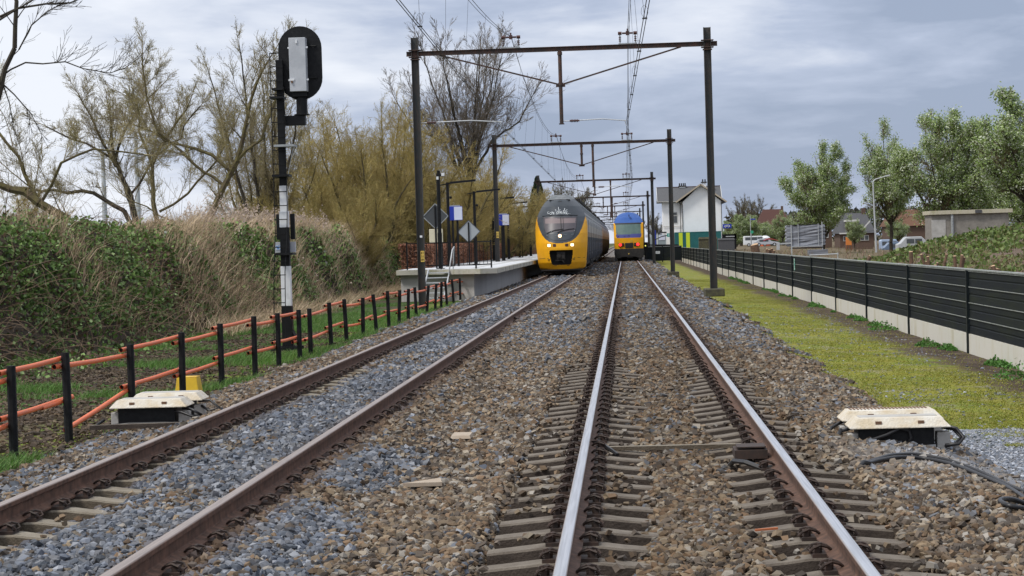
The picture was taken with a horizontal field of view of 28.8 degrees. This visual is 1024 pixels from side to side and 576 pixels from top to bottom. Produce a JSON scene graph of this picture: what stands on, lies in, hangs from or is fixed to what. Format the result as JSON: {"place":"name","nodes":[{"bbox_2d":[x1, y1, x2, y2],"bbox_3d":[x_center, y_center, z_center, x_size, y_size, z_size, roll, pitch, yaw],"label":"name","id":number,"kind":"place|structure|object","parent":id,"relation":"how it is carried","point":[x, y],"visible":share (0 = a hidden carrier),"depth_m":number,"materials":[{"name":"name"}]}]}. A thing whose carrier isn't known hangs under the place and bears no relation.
{"place":"outdoors","nodes":[
{"label":"outdoors","id":0,"kind":"place"},
{"bbox_2d":[0,235,1023,574],"bbox_3d":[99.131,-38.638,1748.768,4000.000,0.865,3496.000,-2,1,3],"label":"ground","id":1,"kind":"structure","parent":0,"point":[690,271],"depth_m":36.82,"materials":[{"name":"plant"}]},
{"bbox_2d":[0,179,77,215],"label":"willow tree","id":2,"kind":"object","parent":1,"relation":"on","point":[16,202],"visible":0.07,"depth_m":78.29,"materials":[{"name":"brown plant"}]},
{"bbox_2d":[0,0,149,148],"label":"bare tree","id":3,"kind":"object","parent":1,"relation":"on","point":[12,53],"visible":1,"depth_m":45.57,"materials":[{"name":"brown plant"}]},
{"bbox_2d":[0,60,192,220],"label":"leaning tree","id":4,"kind":"object","parent":1,"relation":"on","point":[33,198],"visible":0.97,"depth_m":60.77,"materials":[{"name":"brown plant"}]},
{"bbox_2d":[91,134,107,222],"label":"power pylon","id":5,"kind":"object","parent":1,"relation":"on","point":[104,212],"visible":0.23,"depth_m":910.29,"materials":[{"name":"metal"}]},
{"bbox_2d":[0,59,219,223],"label":"forked tree","id":6,"kind":"object","parent":1,"relation":"on","point":[115,160],"visible":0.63,"depth_m":85.97,"materials":[{"name":"brown plant"}]},
{"bbox_2d":[124,137,140,217],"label":"power pylon","id":7,"kind":"object","parent":1,"relation":"on","point":[137,199],"visible":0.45,"depth_m":914.45,"materials":[{"name":"metal"}]},
{"bbox_2d":[90,422,178,429],"bbox_3d":[-4.070,1.524,22.040,1.201,0.060,0.070,-2,1,2],"label":"timber bearer","id":8,"kind":"object","parent":1,"relation":"on","point":[127,426],"visible":0.64,"depth_m":22.01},
{"bbox_2d":[0,310,307,457],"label":"pipe fence","id":9,"kind":"object","parent":1,"relation":"on","point":[14,414],"visible":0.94,"depth_m":24.90,"materials":[{"name":"orange plastic"}]},
{"bbox_2d":[0,160,308,365],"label":"bramble canes","id":10,"kind":"object","parent":1,"relation":"on","point":[153,298],"visible":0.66,"depth_m":47.99,"materials":[{"name":"plant"}]},
{"bbox_2d":[0,335,349,457],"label":"soil clods","id":11,"kind":"object","parent":1,"relation":"on","point":[33,441],"visible":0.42,"depth_m":31.68,"materials":[{"name":"soil"}]},
{"bbox_2d":[93,60,259,219],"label":"slender tree","id":12,"kind":"object","parent":1,"relation":"on","point":[151,179],"visible":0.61,"depth_m":80.71,"materials":[{"name":"brown plant"}]},
{"bbox_2d":[175,375,202,390],"bbox_3d":[-4.721,1.445,29.103,0.420,0.312,0.380,-2,1,3],"label":"yellow chest","id":13,"kind":"object","parent":1,"relation":"on","point":[193,383],"visible":0.3,"depth_m":28.96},
{"bbox_2d":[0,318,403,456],"bbox_3d":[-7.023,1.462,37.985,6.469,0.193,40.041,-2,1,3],"label":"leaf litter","id":14,"kind":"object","parent":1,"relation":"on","point":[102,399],"visible":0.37,"depth_m":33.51,"materials":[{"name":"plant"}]},
{"bbox_2d":[4,196,400,344],"bbox_3d":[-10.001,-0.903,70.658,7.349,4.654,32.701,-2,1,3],"label":"reeds","id":15,"kind":"object","parent":1,"relation":"on","point":[226,218],"visible":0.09,"depth_m":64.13,"materials":[{"name":"plant"}]},
{"bbox_2d":[183,191,360,296],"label":"reed plumes","id":16,"kind":"object","parent":15,"relation":"on","point":[256,216],"visible":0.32,"depth_m":70.57,"materials":[{"name":"plant"}]},
{"bbox_2d":[94,16,318,219],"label":"leaning tree","id":17,"kind":"object","parent":1,"relation":"on","point":[239,153],"visible":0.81,"depth_m":75.64,"materials":[{"name":"brown plant"}]},
{"bbox_2d":[0,205,413,378],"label":"ivy hedge","id":18,"kind":"object","parent":1,"relation":"on","point":[19,327],"visible":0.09,"depth_m":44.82,"materials":[{"name":"plant"}]},
{"bbox_2d":[0,299,463,472],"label":"grass","id":19,"kind":"structure","parent":1,"relation":"on","point":[318,321],"depth_m":38.62,"materials":[{"name":"green plant"}]},
{"bbox_2d":[212,96,293,218],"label":"tall thin tree","id":20,"kind":"object","parent":1,"relation":"on","point":[240,197],"visible":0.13,"depth_m":106.75,"materials":[{"name":"brown plant"}]},
{"bbox_2d":[189,15,327,218],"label":"tall thin tree","id":21,"kind":"object","parent":1,"relation":"on","point":[267,177],"visible":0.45,"depth_m":97.27,"materials":[{"name":"brown plant"}]},
{"bbox_2d":[192,124,332,222],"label":"willow tree","id":22,"kind":"object","parent":1,"relation":"on","point":[317,155],"visible":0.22,"depth_m":100.20,"materials":[{"name":"brown plant"}]},
{"bbox_2d":[269,26,322,350],"bbox_3d":[-4.443,-2.064,41.059,1.190,6.665,0.640,-2,1,3],"label":"railway signal","id":23,"kind":"object","parent":1,"relation":"on","point":[298,66],"visible":0.99,"depth_m":41.05,"materials":[{"name":"black metal"}]},
{"bbox_2d":[0,247,613,575],"bbox_3d":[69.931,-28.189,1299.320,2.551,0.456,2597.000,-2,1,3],"label":"railway track","id":24,"kind":"structure","parent":1,"relation":"on","point":[28,514],"depth_m":15.99,"materials":[{"name":"metal"}]},
{"bbox_2d":[535,195,608,273],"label":"passenger train","id":25,"kind":"object","parent":24,"relation":"on","point":[572,234],"visible":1,"depth_m":107.90,"materials":[{"name":"yellow metal"}]},
{"bbox_2d":[246,164,382,232],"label":"willow tree","id":26,"kind":"object","parent":1,"relation":"on","point":[321,204],"visible":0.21,"depth_m":95.24,"materials":[{"name":"brown plant"}]},
{"bbox_2d":[270,93,423,215],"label":"willow tree","id":27,"kind":"object","parent":1,"relation":"on","point":[317,140],"visible":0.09,"depth_m":117.39,"materials":[{"name":"brown plant"}]},
{"bbox_2d":[291,178,415,270],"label":"willow tree","id":28,"kind":"object","parent":1,"relation":"on","point":[375,233],"visible":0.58,"depth_m":92.08,"materials":[{"name":"brown plant"}]},
{"bbox_2d":[278,115,448,258],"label":"willow tree","id":29,"kind":"object","parent":1,"relation":"on","point":[400,199],"visible":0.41,"depth_m":103.52,"materials":[{"name":"brown plant"}]},
{"bbox_2d":[309,81,450,240],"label":"willow tree","id":30,"kind":"object","parent":1,"relation":"on","point":[405,123],"visible":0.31,"depth_m":107.97,"materials":[{"name":"brown plant"}]},
{"bbox_2d":[303,278,462,354],"bbox_3d":[-2.731,0.477,60.941,0.400,1.262,44.676,-2,1,3],"label":"pipe fence","id":31,"kind":"object","parent":1,"relation":"on","point":[329,327],"visible":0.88,"depth_m":48.36,"materials":[{"name":"black plastic"}]},
{"bbox_2d":[330,108,480,252],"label":"willow tree","id":32,"kind":"object","parent":1,"relation":"on","point":[412,206],"visible":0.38,"depth_m":105.43,"materials":[{"name":"brown plant"}]},
{"bbox_2d":[366,127,515,249],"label":"willow tree","id":33,"kind":"object","parent":1,"relation":"on","point":[482,205],"visible":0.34,"depth_m":112.28,"materials":[{"name":"brown plant"}]},
{"bbox_2d":[387,157,513,242],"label":"willow tree","id":34,"kind":"object","parent":1,"relation":"on","point":[500,171],"visible":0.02,"depth_m":123.84,"materials":[{"name":"brown plant"}]},
{"bbox_2d":[396,254,543,301],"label":"station platform","id":35,"kind":"structure","parent":1,"relation":"on","point":[481,280],"depth_m":79.36,"materials":[{"name":"white paint"}]},
{"bbox_2d":[424,204,447,267],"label":"diamond sign","id":36,"kind":"object","parent":35,"relation":"on","point":[430,216],"visible":0.69,"depth_m":81.74,"materials":[{"name":"black metal"}]},
{"bbox_2d":[436,171,444,268],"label":"camera pole","id":37,"kind":"object","parent":35,"relation":"on","point":[438,175],"visible":0.73,"depth_m":79.58,"materials":[{"name":"black metal"}]},
{"bbox_2d":[426,246,454,300],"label":"access steps","id":38,"kind":"structure","parent":35,"relation":"on","point":[448,277],"depth_m":77.09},
{"bbox_2d":[406,240,491,269],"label":"platform railing","id":39,"kind":"object","parent":35,"relation":"on","point":[441,250],"visible":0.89,"depth_m":78.21,"materials":[{"name":"black metal"}]},
{"bbox_2d":[450,205,462,264],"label":"platform sign","id":40,"kind":"object","parent":35,"relation":"on","point":[456,213],"visible":0.74,"depth_m":88.47,"materials":[{"name":"white metal"}]},
{"bbox_2d":[440,179,475,266],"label":"platform lamp","id":41,"kind":"object","parent":35,"relation":"on","point":[448,197],"visible":0.88,"depth_m":87.69,"materials":[{"name":"black metal"}]},
{"bbox_2d":[398,242,536,269],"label":"beech hedge","id":42,"kind":"object","parent":35,"relation":"on","point":[430,259],"visible":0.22,"depth_m":91.00,"materials":[{"name":"plant"}]},
{"bbox_2d":[459,220,479,263],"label":"diamond sign","id":43,"kind":"object","parent":35,"relation":"on","point":[469,230],"visible":0.85,"depth_m":90.69,"materials":[{"name":"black metal"}]},
{"bbox_2d":[467,188,499,263],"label":"platform lamp","id":44,"kind":"object","parent":35,"relation":"on","point":[474,211],"visible":0.75,"depth_m":95.14,"materials":[{"name":"black metal"}]},
{"bbox_2d":[499,213,508,260],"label":"platform sign","id":45,"kind":"object","parent":35,"relation":"on","point":[504,217],"visible":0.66,"depth_m":112.11,"materials":[{"name":"white metal"}]},
{"bbox_2d":[489,129,678,275],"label":"catenary portal","id":46,"kind":"object","parent":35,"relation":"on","point":[669,140],"visible":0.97,"depth_m":106.76,"materials":[{"name":"metal"}]},
{"bbox_2d":[378,11,571,190],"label":"poplar tree","id":47,"kind":"object","parent":1,"relation":"on","point":[476,132],"visible":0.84,"depth_m":145.39,"materials":[{"name":"brown plant"}]},
{"bbox_2d":[425,158,529,259],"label":"willow tree","id":48,"kind":"object","parent":1,"relation":"on","point":[508,202],"visible":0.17,"depth_m":117.15,"materials":[{"name":"brown plant"}]},
{"bbox_2d":[449,175,553,257],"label":"willow tree","id":49,"kind":"object","parent":1,"relation":"on","point":[522,230],"visible":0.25,"depth_m":135.56,"materials":[{"name":"brown plant"}]},
{"bbox_2d":[0,458,1023,575],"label":"ballast stones","id":50,"kind":"object","parent":1,"relation":"on","point":[337,521],"visible":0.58,"depth_m":12.79,"materials":[{"name":"gravel"}]},
{"bbox_2d":[403,478,441,486],"bbox_3d":[-0.679,1.506,15.442,0.300,0.030,0.320,-2,1,3],"label":"stone slab","id":51,"kind":"object","parent":50,"relation":"on","point":[432,482],"depth_m":15.29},
{"bbox_2d":[856,455,1023,510],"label":"cable","id":52,"kind":"object","parent":50,"relation":"on","point":[1003,500],"visible":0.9,"depth_m":15.18,"materials":[{"name":"black plastic"}]},
{"bbox_2d":[0,367,1023,492],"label":"ballast stones","id":53,"kind":"object","parent":1,"relation":"on","point":[500,420],"visible":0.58,"depth_m":19.60,"materials":[{"name":"gravel"}]},
{"bbox_2d":[95,396,202,424],"bbox_3d":[-4.052,1.394,22.364,1.248,0.312,0.556,-2,1,2],"label":"trackside cover","id":54,"kind":"object","parent":53,"relation":"on","point":[133,410],"visible":0.79,"depth_m":22.23,"materials":[{"name":"concrete"}]},
{"bbox_2d":[134,390,220,416],"bbox_3d":[-3.893,1.359,23.247,1.065,0.298,0.480,-2,1,2],"label":"trackside cover","id":55,"kind":"object","parent":53,"relation":"on","point":[194,396],"visible":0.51,"depth_m":23.09,"materials":[{"name":"concrete"}]},
{"bbox_2d":[451,432,473,438],"bbox_3d":[-0.490,1.442,19.497,0.200,0.030,0.400,-2,1,3],"label":"stone slab","id":56,"kind":"object","parent":53,"relation":"on","point":[462,435],"depth_m":19.35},
{"bbox_2d":[0,346,946,575],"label":"loose stones","id":57,"kind":"object","parent":53,"relation":"on","point":[881,519],"visible":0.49,"depth_m":15.01,"materials":[{"name":"stone"}]},
{"bbox_2d":[830,406,943,439],"bbox_3d":[3.502,1.293,18.887,1.114,0.301,0.460,-2,1,3],"label":"trackside cover","id":58,"kind":"object","parent":53,"relation":"on","point":[845,415],"visible":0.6,"depth_m":18.73,"materials":[{"name":"concrete"}]},
{"bbox_2d":[837,413,965,448],"bbox_3d":[3.503,1.319,18.204,1.227,0.298,0.485,-2,1,3],"label":"trackside cover","id":59,"kind":"object","parent":53,"relation":"on","point":[917,428],"visible":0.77,"depth_m":18.05,"materials":[{"name":"concrete"}]},
{"bbox_2d":[507,186,548,255],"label":"willow tree","id":60,"kind":"object","parent":1,"relation":"on","point":[528,246],"visible":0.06,"depth_m":149.71,"materials":[{"name":"brown plant"}]},
{"bbox_2d":[208,315,855,395],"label":"ballast stones","id":61,"kind":"object","parent":1,"relation":"on","point":[524,350],"visible":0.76,"depth_m":33.40,"materials":[{"name":"gravel"}]},
{"bbox_2d":[533,178,593,206],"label":"bare tree","id":62,"kind":"object","parent":1,"relation":"on","point":[560,192],"visible":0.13,"depth_m":204.27,"materials":[{"name":"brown plant"}]},
{"bbox_2d":[406,27,724,311],"bbox_3d":[1.717,-3.746,64.937,10.120,9.235,1.600,-2,1,3],"label":"catenary portal","id":63,"kind":"object","parent":1,"relation":"on","point":[707,42],"visible":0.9,"depth_m":64.83,"materials":[{"name":"metal"}]},
{"bbox_2d":[396,0,613,231],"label":"overhead line","id":64,"kind":"object","parent":63,"relation":"hanging from","point":[464,81],"visible":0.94,"depth_m":53.02,"materials":[{"name":"grey metal"}]},
{"bbox_2d":[625,0,649,212],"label":"overhead line","id":65,"kind":"object","parent":63,"relation":"hanging from","point":[628,91],"visible":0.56,"depth_m":58.77,"materials":[{"name":"grey metal"}]},
{"bbox_2d":[376,274,759,332],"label":"ballast stones","id":66,"kind":"object","parent":1,"relation":"on","point":[577,300],"visible":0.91,"depth_m":58.34,"materials":[{"name":"gravel"}]},
{"bbox_2d":[535,172,659,264],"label":"catenary portal","id":67,"kind":"object","parent":1,"relation":"on","point":[538,182],"visible":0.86,"depth_m":163.59,"materials":[{"name":"metal"}]},
{"bbox_2d":[522,259,684,280],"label":"ballast stones","id":68,"kind":"object","parent":1,"relation":"on","point":[605,268],"visible":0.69,"depth_m":125.27,"materials":[{"name":"gravel"}]},
{"bbox_2d":[557,191,650,245],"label":"catenary portal","id":69,"kind":"object","parent":1,"relation":"on","point":[647,195],"visible":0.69,"depth_m":219.42,"materials":[{"name":"metal"}]},
{"bbox_2d":[592,201,644,241],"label":"catenary portal","id":70,"kind":"object","parent":1,"relation":"on","point":[642,205],"visible":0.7,"depth_m":275.31,"materials":[{"name":"metal"}]},
{"bbox_2d":[644,245,681,261],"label":"dark fence","id":71,"kind":"object","parent":1,"relation":"on","point":[663,255],"visible":0.64,"depth_m":211.39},
{"bbox_2d":[656,179,726,243],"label":"station house","id":72,"kind":"structure","parent":1,"relation":"on","point":[690,206],"depth_m":278.91,"materials":[{"name":"paint"}]},
{"bbox_2d":[674,231,720,249],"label":"site container","id":73,"kind":"object","parent":1,"relation":"on","point":[688,239],"visible":0.53,"depth_m":275.93,"materials":[{"name":"teal"}]},
{"bbox_2d":[480,259,945,575],"bbox_3d":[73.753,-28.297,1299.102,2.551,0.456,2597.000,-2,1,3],"label":"railway track","id":74,"kind":"structure","parent":1,"relation":"on","point":[575,526],"depth_m":14.16,"materials":[{"name":"black"}]},
{"bbox_2d":[614,212,643,260],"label":"passenger train","id":75,"kind":"object","parent":74,"relation":"on","point":[628,236],"visible":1,"depth_m":183.81,"materials":[{"name":"yellow"}]},
{"bbox_2d":[402,206,1023,240],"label":"distant woodland","id":76,"kind":"object","parent":1,"relation":"on","point":[878,222],"depth_m":569.25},
{"bbox_2d":[718,238,734,250],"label":"grey shed","id":77,"kind":"structure","parent":1,"relation":"on","point":[726,243],"depth_m":259.79,"materials":[{"name":"metal"}]},
{"bbox_2d":[722,213,748,246],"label":"blossom tree","id":78,"kind":"object","parent":1,"relation":"on","point":[740,231],"visible":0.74,"depth_m":402.27,"materials":[{"name":"green plant"}]},
{"bbox_2d":[726,194,755,245],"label":"bare tree","id":79,"kind":"object","parent":1,"relation":"on","point":[742,209],"visible":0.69,"depth_m":437.39,"materials":[{"name":"brown plant"}]},
{"bbox_2d":[740,214,773,243],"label":"blossom tree","id":80,"kind":"object","parent":1,"relation":"on","point":[763,230],"visible":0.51,"depth_m":403.92,"materials":[{"name":"green plant"}]},
{"bbox_2d":[744,195,775,222],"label":"bare tree","id":81,"kind":"object","parent":1,"relation":"on","point":[755,207],"visible":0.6,"depth_m":442.14,"materials":[{"name":"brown plant"}]},
{"bbox_2d":[757,206,787,244],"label":"brick house","id":82,"kind":"structure","parent":1,"relation":"on","point":[768,215],"depth_m":429.54,"materials":[{"name":"red"}]},
{"bbox_2d":[770,210,794,245],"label":"blossom tree","id":83,"kind":"object","parent":1,"relation":"on","point":[780,230],"visible":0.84,"depth_m":391.66,"materials":[{"name":"green plant"}]},
{"bbox_2d":[776,222,825,254],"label":"wrapped barrier stack","id":84,"kind":"object","parent":1,"relation":"on","point":[805,236],"visible":0.97,"depth_m":168.17,"materials":[{"name":"grey"}]},
{"bbox_2d":[777,139,860,248],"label":"blossom tree","id":85,"kind":"object","parent":1,"relation":"on","point":[825,195],"visible":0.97,"depth_m":187.42,"materials":[{"name":"green plant"}]},
{"bbox_2d":[682,247,1023,370],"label":"noise barrier","id":86,"kind":"object","parent":1,"relation":"on","point":[978,312],"visible":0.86,"depth_m":43.18,"materials":[{"name":"metal"}]},
{"bbox_2d":[685,279,1023,446],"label":"moss and grass","id":87,"kind":"object","parent":1,"relation":"on","point":[975,416],"visible":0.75,"depth_m":30.13,"materials":[{"name":"green plant"}]},
{"bbox_2d":[832,208,876,247],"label":"brick house","id":88,"kind":"structure","parent":1,"relation":"on","point":[839,232],"depth_m":260.74,"materials":[{"name":"brick"}]},
{"bbox_2d":[845,214,866,249],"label":"tree","id":89,"kind":"object","parent":1,"relation":"on","point":[856,232],"visible":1,"depth_m":212.82,"materials":[{"name":"green plant"}]},
{"bbox_2d":[728,221,1023,270],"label":"dry grass","id":90,"kind":"structure","parent":1,"relation":"on","point":[873,250],"depth_m":138.62,"materials":[{"name":"plant"}]},
{"bbox_2d":[728,276,1023,379],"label":"weeds","id":91,"kind":"object","parent":1,"relation":"on","point":[1004,363],"visible":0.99,"depth_m":37.99,"materials":[{"name":"green plant"}]},
{"bbox_2d":[745,307,1023,486],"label":"verge grit","id":92,"kind":"object","parent":1,"relation":"on","point":[1022,437],"visible":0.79,"depth_m":29.52,"materials":[{"name":"gravel"}]},
{"bbox_2d":[856,115,922,251],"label":"blossom tree","id":93,"kind":"object","parent":1,"relation":"on","point":[891,195],"visible":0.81,"depth_m":182.35,"materials":[{"name":"green plant"}]},
{"bbox_2d":[883,218,909,241],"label":"tree","id":94,"kind":"object","parent":1,"relation":"on","point":[900,232],"visible":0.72,"depth_m":222.30,"materials":[{"name":"green plant"}]},
{"bbox_2d":[879,209,935,241],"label":"brick house","id":95,"kind":"structure","parent":1,"relation":"on","point":[915,230],"depth_m":247.96,"materials":[{"name":"brown"}]},
{"bbox_2d":[895,236,924,248],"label":"parked car","id":96,"kind":"object","parent":1,"relation":"on","point":[904,242],"visible":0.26,"depth_m":197.14,"materials":[{"name":"white metal"}]},
{"bbox_2d":[844,220,1023,271],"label":"bramble leaves","id":97,"kind":"object","parent":1,"relation":"on","point":[990,233],"visible":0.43,"depth_m":89.03,"materials":[{"name":"green plant"}]},
{"bbox_2d":[885,104,998,226],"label":"blossom tree","id":98,"kind":"object","parent":1,"relation":"on","point":[953,185],"visible":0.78,"depth_m":148.65,"materials":[{"name":"green plant"}]},
{"bbox_2d":[862,229,1023,272],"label":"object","id":99,"kind":"object","parent":1,"relation":"on","point":[1005,253],"visible":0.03,"depth_m":83.49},
{"bbox_2d":[864,452,1023,492],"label":"cable","id":100,"kind":"object","parent":1,"relation":"on","point":[1019,489],"visible":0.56,"depth_m":15.98,"materials":[{"name":"black plastic"}]},
{"bbox_2d":[922,209,1012,241],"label":"concrete hut","id":101,"kind":"object","parent":1,"relation":"on","point":[943,223],"visible":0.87,"depth_m":138.56,"materials":[{"name":"concrete"}]},
{"bbox_2d":[931,220,945,239],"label":"door panel","id":102,"kind":"structure","parent":101,"relation":"in","point":[938,226],"depth_m":138.63,"materials":[{"name":"metal"}]},
{"bbox_2d":[913,243,1023,272],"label":"bramble canes","id":103,"kind":"object","parent":1,"relation":"on","point":[991,260],"visible":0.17,"depth_m":68.27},
{"bbox_2d":[965,81,1023,202],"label":"blossom tree","id":104,"kind":"object","parent":1,"relation":"on","point":[1007,170],"visible":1,"depth_m":121.25,"materials":[{"name":"green plant"}]},
{"bbox_2d":[970,150,1020,223],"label":"blossom tree","id":105,"kind":"object","parent":1,"relation":"on","point":[985,186],"visible":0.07,"depth_m":162.97,"materials":[{"name":"green plant"}]},
{"bbox_2d":[972,122,1023,224],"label":"blossom tree","id":106,"kind":"object","parent":1,"relation":"on","point":[1017,213],"visible":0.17,"depth_m":147.62,"materials":[{"name":"green plant"}]},
{"bbox_2d":[0,0,1023,243],"label":"sky","id":107,"kind":"structure","parent":0,"point":[788,76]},
{"bbox_2d":[942,427,1023,487],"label":"grey gravel","id":108,"kind":"structure","parent":0,"point":[1000,445],"depth_m":19.35,"materials":[{"name":"gravel"}]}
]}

